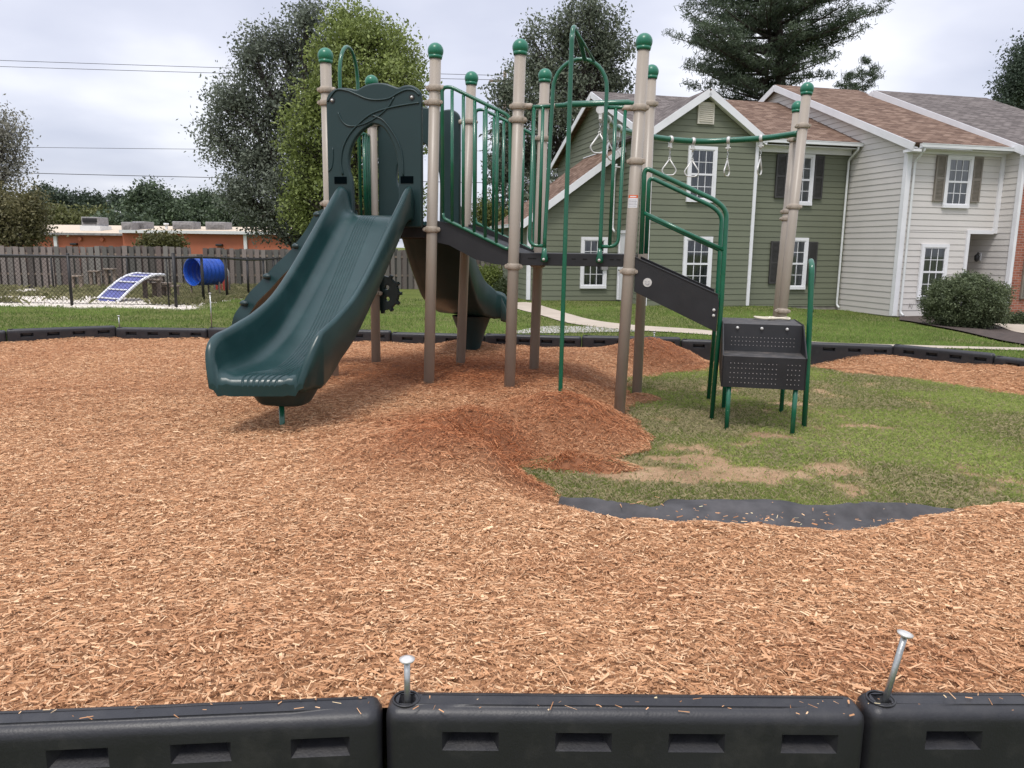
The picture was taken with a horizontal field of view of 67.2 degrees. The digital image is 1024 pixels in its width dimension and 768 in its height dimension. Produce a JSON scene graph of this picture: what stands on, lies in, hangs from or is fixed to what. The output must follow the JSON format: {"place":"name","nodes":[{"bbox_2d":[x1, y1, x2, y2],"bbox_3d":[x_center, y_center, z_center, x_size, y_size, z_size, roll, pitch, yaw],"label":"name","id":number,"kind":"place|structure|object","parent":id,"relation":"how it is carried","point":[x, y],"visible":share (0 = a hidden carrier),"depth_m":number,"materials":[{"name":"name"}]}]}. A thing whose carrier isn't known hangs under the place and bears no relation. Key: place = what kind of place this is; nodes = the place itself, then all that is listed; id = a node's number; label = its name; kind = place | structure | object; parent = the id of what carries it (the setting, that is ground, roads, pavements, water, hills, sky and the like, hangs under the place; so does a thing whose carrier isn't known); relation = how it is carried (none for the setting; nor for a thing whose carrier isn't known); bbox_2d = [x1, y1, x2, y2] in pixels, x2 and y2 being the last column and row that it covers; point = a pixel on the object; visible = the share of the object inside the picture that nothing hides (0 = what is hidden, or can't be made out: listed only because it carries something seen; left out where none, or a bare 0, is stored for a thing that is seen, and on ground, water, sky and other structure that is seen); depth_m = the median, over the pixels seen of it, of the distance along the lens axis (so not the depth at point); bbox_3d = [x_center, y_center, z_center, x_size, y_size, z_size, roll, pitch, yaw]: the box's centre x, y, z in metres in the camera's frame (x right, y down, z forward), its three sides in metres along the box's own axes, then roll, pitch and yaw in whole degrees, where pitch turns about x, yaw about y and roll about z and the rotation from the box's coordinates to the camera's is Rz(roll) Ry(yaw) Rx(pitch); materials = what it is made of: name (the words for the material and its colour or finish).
{"place":"outdoors","nodes":[
{"label":"outdoors","id":0,"kind":"place"},
{"bbox_2d":[29,147,251,149],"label":"overhead wire","id":1,"kind":"object","parent":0,"point":[112,148],"visible":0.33,"depth_m":53.03,"materials":[{"name":"black metal"}]},
{"bbox_2d":[33,173,481,182],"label":"overhead wire","id":2,"kind":"object","parent":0,"point":[153,176],"visible":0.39,"depth_m":48.49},
{"bbox_2d":[0,248,1023,767],"bbox_3d":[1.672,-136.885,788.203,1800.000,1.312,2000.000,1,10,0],"label":"ground","id":3,"kind":"structure","parent":0,"point":[656,472],"depth_m":6.35,"materials":[{"name":"soil"}]},
{"bbox_2d":[0,330,6,343],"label":"border timber","id":4,"kind":"object","parent":3,"relation":"on","point":[3,336],"visible":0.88,"depth_m":9.84,"materials":[{"name":"black plastic"}]},
{"bbox_2d":[0,94,43,192],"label":"broadleaf tree","id":5,"kind":"object","parent":3,"relation":"on","point":[7,135],"visible":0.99,"depth_m":35.28,"materials":[{"name":"green plant"}]},
{"bbox_2d":[0,175,68,248],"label":"broadleaf tree","id":6,"kind":"object","parent":3,"relation":"on","point":[23,215],"visible":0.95,"depth_m":34.43,"materials":[{"name":"green plant"}]},
{"bbox_2d":[26,178,59,203],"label":"background tree","id":7,"kind":"object","parent":3,"relation":"on","point":[46,188],"visible":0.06,"depth_m":113.86,"materials":[{"name":"green plant"}]},
{"bbox_2d":[6,325,115,342],"bbox_3d":[-5.950,-0.589,10.219,1.254,0.333,0.105,-5,12,-30],"label":"border timber","id":8,"kind":"object","parent":3,"relation":"on","point":[33,334],"visible":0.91,"depth_m":10.15,"materials":[{"name":"black plastic"}]},
{"bbox_2d":[42,185,80,209],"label":"background tree","id":9,"kind":"object","parent":3,"relation":"on","point":[58,196],"visible":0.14,"depth_m":106.52,"materials":[{"name":"green plant"}]},
{"bbox_2d":[40,197,83,224],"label":"background tree","id":10,"kind":"object","parent":3,"relation":"on","point":[68,217],"visible":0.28,"depth_m":81.67,"materials":[{"name":"green plant"}]},
{"bbox_2d":[71,275,83,287],"bbox_3d":[-15.714,-3.652,27.822,0.400,0.546,0.340,0,10,-6],"label":"platform step","id":11,"kind":"object","parent":3,"relation":"on","point":[80,279],"visible":0.59,"depth_m":27.77,"materials":[{"name":"brown wood"}]},
{"bbox_2d":[69,186,91,209],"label":"background tree","id":12,"kind":"object","parent":3,"relation":"on","point":[82,195],"visible":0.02,"depth_m":110.64,"materials":[{"name":"green plant"}]},
{"bbox_2d":[74,202,112,216],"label":"background tree","id":13,"kind":"object","parent":3,"relation":"on","point":[87,212],"visible":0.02,"depth_m":84.67,"materials":[{"name":"green plant"}]},
{"bbox_2d":[87,270,101,285],"bbox_3d":[-15.371,-3.827,28.400,0.380,0.707,0.340,0,10,-6],"label":"platform step","id":14,"kind":"object","parent":3,"relation":"on","point":[98,278],"visible":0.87,"depth_m":28.35,"materials":[{"name":"brown wood"}]},
{"bbox_2d":[76,188,115,211],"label":"background tree","id":15,"kind":"object","parent":3,"relation":"on","point":[97,199],"visible":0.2,"depth_m":104.95,"materials":[{"name":"green plant"}]},
{"bbox_2d":[102,268,116,285],"bbox_3d":[-14.897,-3.897,28.589,0.400,0.787,0.340,0,10,-6],"label":"platform step","id":16,"kind":"object","parent":3,"relation":"on","point":[113,271],"visible":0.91,"depth_m":28.53,"materials":[{"name":"brown wood"}]},
{"bbox_2d":[0,290,224,308],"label":"stones","id":17,"kind":"object","parent":3,"relation":"on","point":[66,304],"visible":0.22,"depth_m":19.16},
{"bbox_2d":[105,188,127,208],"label":"background tree","id":18,"kind":"object","parent":3,"relation":"on","point":[114,197],"visible":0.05,"depth_m":111.49,"materials":[{"name":"green plant"}]},
{"bbox_2d":[103,190,129,215],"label":"background tree","id":19,"kind":"object","parent":3,"relation":"on","point":[118,207],"visible":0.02,"depth_m":96.27,"materials":[{"name":"green plant"}]},
{"bbox_2d":[78,203,164,225],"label":"background tree","id":20,"kind":"object","parent":3,"relation":"on","point":[115,217],"visible":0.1,"depth_m":78.77,"materials":[{"name":"green plant"}]},
{"bbox_2d":[0,282,256,307],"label":"weeds","id":21,"kind":"object","parent":3,"relation":"on","point":[217,297],"visible":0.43,"depth_m":23.09,"materials":[{"name":"green plant"}]},
{"bbox_2d":[96,272,164,301],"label":"dog ramp","id":22,"kind":"structure","parent":3,"relation":"on","point":[121,287],"depth_m":20.65,"materials":[{"name":"blue paint"}]},
{"bbox_2d":[0,253,281,307],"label":"chain link fence","id":23,"kind":"object","parent":3,"relation":"on","point":[67,256],"visible":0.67,"depth_m":18.68,"materials":[{"name":"black metal"}]},
{"bbox_2d":[0,225,290,259],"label":"orange building","id":24,"kind":"structure","parent":3,"relation":"on","point":[199,240],"depth_m":58.34,"materials":[{"name":"paint"}]},
{"bbox_2d":[80,217,111,230],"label":"rooftop unit","id":25,"kind":"object","parent":24,"relation":"on","point":[95,223],"visible":0.97,"depth_m":61.76,"materials":[{"name":"grey metal"}]},
{"bbox_2d":[121,222,139,229],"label":"rooftop unit","id":26,"kind":"object","parent":24,"relation":"on","point":[130,225],"visible":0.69,"depth_m":61.36,"materials":[{"name":"grey metal"}]},
{"bbox_2d":[132,221,153,229],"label":"rooftop unit","id":27,"kind":"object","parent":24,"relation":"on","point":[146,225],"visible":0.61,"depth_m":62.83,"materials":[{"name":"grey metal"}]},
{"bbox_2d":[172,221,200,229],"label":"rooftop unit","id":28,"kind":"object","parent":24,"relation":"on","point":[185,225],"visible":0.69,"depth_m":62.25,"materials":[{"name":"grey metal"}]},
{"bbox_2d":[205,222,231,229],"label":"rooftop unit","id":29,"kind":"object","parent":24,"relation":"on","point":[218,225],"visible":0.7,"depth_m":62.30,"materials":[{"name":"grey metal"}]},
{"bbox_2d":[142,279,162,298],"bbox_3d":[-10.043,-2.630,21.491,0.520,0.592,0.340,0,10,-6],"label":"platform step","id":30,"kind":"object","parent":3,"relation":"on","point":[145,292],"visible":0.49,"depth_m":21.44,"materials":[{"name":"brown wood"}]},
{"bbox_2d":[119,175,186,215],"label":"background tree","id":31,"kind":"object","parent":3,"relation":"on","point":[143,189],"visible":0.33,"depth_m":94.15,"materials":[{"name":"green plant"}]},
{"bbox_2d":[149,282,171,296],"bbox_3d":[-9.921,-2.622,21.797,0.520,0.492,0.340,0,10,-6],"label":"platform step","id":32,"kind":"object","parent":3,"relation":"on","point":[154,292],"visible":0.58,"depth_m":21.74,"materials":[{"name":"brown wood"}]},
{"bbox_2d":[132,223,189,247],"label":"shrub","id":33,"kind":"object","parent":3,"relation":"on","point":[162,239],"visible":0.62,"depth_m":42.65,"materials":[{"name":"green plant"}]},
{"bbox_2d":[116,327,207,339],"bbox_3d":[-4.776,-0.605,10.535,1.255,0.333,0.105,1,10,0],"label":"border timber","id":34,"kind":"object","parent":3,"relation":"on","point":[142,332],"visible":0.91,"depth_m":10.47,"materials":[{"name":"black plastic"}]},
{"bbox_2d":[135,188,199,225],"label":"background tree","id":35,"kind":"object","parent":3,"relation":"on","point":[169,212],"visible":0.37,"depth_m":92.92,"materials":[{"name":"green plant"}]},
{"bbox_2d":[161,285,180,296],"bbox_3d":[-9.716,-2.600,21.902,0.500,0.423,0.340,0,10,-6],"label":"platform step","id":36,"kind":"object","parent":3,"relation":"on","point":[164,289],"visible":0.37,"depth_m":21.84,"materials":[{"name":"brown wood"}]},
{"bbox_2d":[173,184,198,218],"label":"background tree","id":37,"kind":"object","parent":3,"relation":"on","point":[187,196],"visible":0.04,"depth_m":101.37,"materials":[{"name":"green plant"}]},
{"bbox_2d":[0,696,383,767],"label":"border timber","id":38,"kind":"object","parent":3,"relation":"on","point":[328,733],"visible":0.99,"depth_m":1.84,"materials":[{"name":"black plastic"}]},
{"bbox_2d":[18,691,1023,719],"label":"chip crumbs","id":39,"kind":"object","parent":38,"relation":"on","point":[538,705],"visible":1,"depth_m":1.88,"materials":[{"name":"brown wood"}]},
{"bbox_2d":[183,258,224,292],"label":"dog tunnel","id":40,"kind":"structure","parent":3,"relation":"on","point":[208,272],"depth_m":23.29,"materials":[{"name":"blue plastic"}]},
{"bbox_2d":[186,184,224,226],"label":"background tree","id":41,"kind":"object","parent":3,"relation":"on","point":[202,198],"visible":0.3,"depth_m":96.54,"materials":[{"name":"green plant"}]},
{"bbox_2d":[208,327,225,338],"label":"border timber","id":42,"kind":"object","parent":3,"relation":"on","point":[212,331],"visible":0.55,"depth_m":10.46,"materials":[{"name":"black plastic"}]},
{"bbox_2d":[209,293,211,327],"bbox_3d":[-4.088,-0.973,10.459,0.038,0.526,0.039,1,10,0],"label":"border pin","id":43,"kind":"object","parent":42,"relation":"on","point":[210,309],"visible":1,"depth_m":10.45,"materials":[{"name":"metal"}]},
{"bbox_2d":[214,269,230,290],"bbox_3d":[-10.104,-3.617,26.801,0.580,0.974,0.060,1,10,0],"label":"dog hurdle","id":44,"kind":"object","parent":3,"relation":"on","point":[223,283],"visible":0.2,"depth_m":26.81,"materials":[{"name":"grey metal"}]},
{"bbox_2d":[197,189,256,226],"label":"background tree","id":45,"kind":"object","parent":3,"relation":"on","point":[216,215],"visible":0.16,"depth_m":91.46,"materials":[{"name":"green plant"}]},
{"bbox_2d":[0,246,502,288],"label":"wooden fence","id":46,"kind":"object","parent":3,"relation":"on","point":[399,269],"visible":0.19,"depth_m":32.90,"materials":[{"name":"grey wood"}]},
{"bbox_2d":[175,0,340,248],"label":"broadleaf tree","id":47,"kind":"object","parent":3,"relation":"on","point":[258,160],"visible":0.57,"depth_m":37.77,"materials":[{"name":"green plant"}]},
{"bbox_2d":[269,0,442,241],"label":"broadleaf tree","id":48,"kind":"object","parent":3,"relation":"on","point":[390,60],"visible":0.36,"depth_m":34.14,"materials":[{"name":"green plant"}]},
{"bbox_2d":[354,329,391,342],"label":"border timber","id":49,"kind":"object","parent":3,"relation":"on","point":[365,335],"visible":0.23,"depth_m":10.30,"materials":[{"name":"black plastic"}]},
{"bbox_2d":[391,332,484,344],"bbox_3d":[-0.986,-0.513,10.274,1.264,0.333,0.105,2,10,7],"label":"border timber","id":50,"kind":"object","parent":3,"relation":"on","point":[410,337],"visible":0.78,"depth_m":10.24,"materials":[{"name":"black plastic"}]},
{"bbox_2d":[471,190,508,232],"bbox_3d":[-0.920,-7.618,40.204,3.668,5.072,3.096,1,10,0],"label":"tree","id":51,"kind":"object","parent":3,"relation":"on","point":[489,213],"visible":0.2,"depth_m":39.48,"materials":[{"name":"green plant"}]},
{"bbox_2d":[479,262,502,287],"bbox_3d":[-1.073,-3.969,30.685,2.291,1.956,1.850,1,10,0],"label":"shrub","id":52,"kind":"object","parent":3,"relation":"on","point":[488,273],"visible":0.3,"depth_m":30.33,"materials":[{"name":"green plant"}]},
{"bbox_2d":[489,271,506,295],"bbox_3d":[-0.144,-3.335,27.962,1.814,1.554,1.520,1,10,0],"label":"shrub","id":53,"kind":"object","parent":3,"relation":"on","point":[502,287],"visible":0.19,"depth_m":27.69,"materials":[{"name":"green plant"}]},
{"bbox_2d":[489,71,506,207],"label":"utility pole","id":54,"kind":"object","parent":3,"relation":"on","point":[503,108],"visible":0.11,"depth_m":49.47,"materials":[{"name":"brown wood"}]},
{"bbox_2d":[0,66,492,79],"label":"overhead wire","id":55,"kind":"object","parent":54,"relation":"on","point":[169,71],"visible":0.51,"depth_m":49.31,"materials":[{"name":"black metal"}]},
{"bbox_2d":[0,60,502,75],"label":"overhead wire","id":56,"kind":"object","parent":54,"relation":"attached to","point":[158,65],"visible":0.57,"depth_m":49.24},
{"bbox_2d":[205,25,814,434],"bbox_3d":[0.429,-1.371,7.533,6.274,3.615,4.502,-2,10,-16],"label":"play structure","id":57,"kind":"object","parent":3,"relation":"on","point":[293,329],"visible":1,"depth_m":6.47,"materials":[{"name":"green plastic"}]},
{"bbox_2d":[754,316,790,319],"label":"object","id":58,"kind":"object","parent":57,"relation":"on","point":[771,318],"visible":1,"depth_m":6.57,"materials":[{"name":"beige concrete"}]},
{"bbox_2d":[0,336,1023,710],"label":"wood mulch","id":59,"kind":"object","parent":3,"relation":"on","point":[174,528],"visible":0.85,"depth_m":3.04,"materials":[{"name":"brown wood"}]},
{"bbox_2d":[485,333,581,348],"bbox_3d":[0.273,-0.481,10.110,1.268,0.333,0.105,2,10,8],"label":"border timber","id":60,"kind":"object","parent":3,"relation":"on","point":[549,341],"visible":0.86,"depth_m":10.04,"materials":[{"name":"black plastic"}]},
{"bbox_2d":[477,0,637,214],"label":"broadleaf tree","id":61,"kind":"object","parent":3,"relation":"on","point":[604,47],"visible":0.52,"depth_m":40.04,"materials":[{"name":"green plant"}]},
{"bbox_2d":[386,690,863,767],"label":"border timber","id":62,"kind":"object","parent":3,"relation":"on","point":[506,730],"visible":0.96,"depth_m":1.89,"materials":[{"name":"black plastic"}]},
{"bbox_2d":[399,655,414,702],"bbox_3d":[-0.260,0.760,1.917,0.038,0.172,0.039,1,10,0],"label":"border pin","id":63,"kind":"object","parent":62,"relation":"on","point":[406,660],"visible":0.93,"depth_m":1.91,"materials":[{"name":"metal"}]},
{"bbox_2d":[582,335,680,346],"bbox_3d":[1.538,-0.456,9.985,1.267,0.333,0.105,1,10,3],"label":"border timber","id":64,"kind":"object","parent":3,"relation":"on","point":[594,340],"visible":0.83,"depth_m":9.94,"materials":[{"name":"black plastic"}]},
{"bbox_2d":[490,88,863,309],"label":"green house","id":65,"kind":"structure","parent":3,"relation":"on","point":[748,196],"depth_m":24.41,"materials":[{"name":"green plastic"}]},
{"bbox_2d":[580,237,607,288],"bbox_3d":[2.672,-3.956,25.151,0.900,1.660,0.077,-2,10,-13],"label":"window","id":66,"kind":"structure","parent":65,"relation":"in","point":[591,277],"depth_m":25.17,"materials":[{"name":"white paint"}]},
{"bbox_2d":[616,230,625,299],"bbox_3d":[3.623,-3.809,24.787,0.146,2.240,1.140,-2,10,-13],"label":"door","id":67,"kind":"structure","parent":65,"relation":"in","point":[621,245],"depth_m":25.16,"materials":[{"name":"white paint"}]},
{"bbox_2d":[682,236,712,286],"bbox_3d":[5.686,-3.686,23.630,0.950,1.650,0.077,-2,10,-13],"label":"window","id":68,"kind":"structure","parent":65,"relation":"in","point":[697,257],"depth_m":23.63,"materials":[{"name":"white glass"}]},
{"bbox_2d":[686,146,717,202],"bbox_3d":[5.713,-6.305,23.167,0.940,1.630,0.077,-2,10,-13],"label":"window","id":69,"kind":"structure","parent":65,"relation":"in","point":[705,157],"depth_m":23.16,"materials":[{"name":"white paint"}]},
{"bbox_2d":[790,238,808,288],"bbox_3d":[9.037,-3.863,24.721,0.960,1.640,0.077,-2,10,-13],"label":"window","id":70,"kind":"structure","parent":65,"relation":"in","point":[799,266],"depth_m":24.78,"materials":[{"name":"white paint"}]},
{"bbox_2d":[786,153,815,205],"bbox_3d":[9.068,-6.438,24.267,0.960,1.570,0.077,-2,10,-13],"label":"window","id":71,"kind":"structure","parent":65,"relation":"in","point":[806,193],"depth_m":24.34,"materials":[{"name":"white paint"}]},
{"bbox_2d":[681,339,715,359],"bbox_3d":[2.807,-0.393,9.856,1.280,0.333,0.105,2,10,9],"label":"border timber","id":72,"kind":"object","parent":3,"relation":"on","point":[701,348],"visible":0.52,"depth_m":9.87,"materials":[{"name":"black plastic"}]},
{"bbox_2d":[558,496,954,530],"bbox_3d":[2.002,0.696,4.024,3.581,0.084,0.709,1,10,0],"label":"landscape fabric","id":73,"kind":"object","parent":3,"relation":"on","point":[846,515],"visible":0.51,"depth_m":4.09,"materials":[{"name":"grey fabric"}]},
{"bbox_2d":[620,496,873,525],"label":"loose chips","id":74,"kind":"object","parent":73,"relation":"on","point":[746,513],"visible":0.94,"depth_m":3.92,"materials":[{"name":"brown wood"}]},
{"bbox_2d":[516,362,1023,509],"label":"grass","id":75,"kind":"structure","parent":3,"relation":"on","point":[756,401],"depth_m":5.77,"materials":[{"name":"green plant"}]},
{"bbox_2d":[662,0,893,100],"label":"pine tree","id":76,"kind":"object","parent":3,"relation":"on","point":[737,52],"visible":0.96,"depth_m":40.11,"materials":[{"name":"green plant"}]},
{"bbox_2d":[832,69,859,89],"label":"pine tree","id":77,"kind":"object","parent":3,"relation":"on","point":[845,78],"visible":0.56,"depth_m":49.14,"materials":[{"name":"green plant"}]},
{"bbox_2d":[811,342,892,364],"bbox_3d":[4.062,-0.348,9.618,1.266,0.333,0.105,3,10,13],"label":"border timber","id":78,"kind":"object","parent":3,"relation":"on","point":[821,352],"visible":0.37,"depth_m":9.55,"materials":[{"name":"black plastic"}]},
{"bbox_2d":[842,54,884,92],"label":"pine tree","id":79,"kind":"object","parent":3,"relation":"on","point":[869,73],"visible":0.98,"depth_m":47.22,"materials":[{"name":"green plant"}]},
{"bbox_2d":[758,85,1014,316],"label":"beige townhouse","id":80,"kind":"structure","parent":3,"relation":"on","point":[916,217],"depth_m":23.07,"materials":[{"name":"grey plastic"}]},
{"bbox_2d":[916,244,949,299],"bbox_3d":[12.577,-3.345,23.006,0.950,1.640,0.077,-2,10,-13],"label":"window","id":81,"kind":"structure","parent":80,"relation":"in","point":[933,263],"depth_m":22.97,"materials":[{"name":"white paint"}]},
{"bbox_2d":[941,155,974,207],"bbox_3d":[13.139,-5.950,22.675,0.920,1.500,0.077,-2,10,-13],"label":"window","id":82,"kind":"structure","parent":80,"relation":"in","point":[959,170],"depth_m":22.68,"materials":[{"name":"white paint"}]},
{"bbox_2d":[856,690,1023,767],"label":"border timber","id":83,"kind":"object","parent":3,"relation":"on","point":[922,730],"visible":0.92,"depth_m":1.92,"materials":[{"name":"black plastic"}]},
{"bbox_2d":[881,629,913,702],"bbox_3d":[0.960,0.735,1.931,0.067,0.247,0.039,1,10,0],"label":"border pin","id":84,"kind":"object","parent":83,"relation":"on","point":[905,635],"visible":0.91,"depth_m":1.92,"materials":[{"name":"metal"}]},
{"bbox_2d":[892,344,995,365],"bbox_3d":[5.067,-0.256,9.095,0.105,0.333,1.091,-9,14,-44],"label":"border timber","id":85,"kind":"object","parent":3,"relation":"on","point":[949,355],"visible":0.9,"depth_m":9.02,"materials":[{"name":"black plastic"}]},
{"bbox_2d":[868,90,1023,315],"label":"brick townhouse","id":86,"kind":"structure","parent":3,"relation":"on","point":[1000,253],"depth_m":23.66,"materials":[{"name":"brown"}]},
{"bbox_2d":[899,316,1023,343],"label":"planting soil","id":87,"kind":"structure","parent":3,"relation":"on","point":[1002,333],"depth_m":17.26,"materials":[{"name":"brown soil"}]},
{"bbox_2d":[915,268,1018,328],"bbox_3d":[11.087,-2.061,18.805,2.172,1.543,2.059,6,11,29],"label":"round bush","id":88,"kind":"object","parent":87,"relation":"on","point":[965,299],"visible":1,"depth_m":18.33,"materials":[{"name":"green plant"}]},
{"bbox_2d":[999,309,1023,324],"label":"shrub","id":89,"kind":"object","parent":87,"relation":"on","point":[1018,318],"visible":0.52,"depth_m":19.94,"materials":[{"name":"green plant"}]},
{"bbox_2d":[982,28,1023,109],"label":"broadleaf tree","id":90,"kind":"object","parent":3,"relation":"on","point":[1010,91],"visible":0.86,"depth_m":41.70,"materials":[{"name":"green plant"}]},
{"bbox_2d":[994,355,1023,367],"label":"border timber","id":91,"kind":"object","parent":3,"relation":"on","point":[1002,360],"visible":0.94,"depth_m":8.54,"materials":[{"name":"black plastic"}]},
{"bbox_2d":[0,298,1023,357],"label":"lawn grass","id":92,"kind":"structure","parent":0,"point":[916,339],"depth_m":15.83,"materials":[{"name":"green plant"}]},
{"bbox_2d":[0,0,1023,247],"label":"sky","id":93,"kind":"structure","parent":0,"point":[939,47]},
{"bbox_2d":[517,302,1023,349],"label":"path","id":94,"kind":"structure","parent":0,"point":[549,312],"depth_m":15.48,"materials":[{"name":"concrete"}]},
{"bbox_2d":[518,326,634,332],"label":"gravel","id":95,"kind":"structure","parent":94,"relation":"on","point":[556,328],"depth_m":14.43,"materials":[{"name":"grey gravel"}]},
{"bbox_2d":[995,323,1023,332],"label":"path","id":96,"kind":"structure","parent":0,"point":[1016,327],"depth_m":18.83,"materials":[{"name":"concrete"}]}
]}

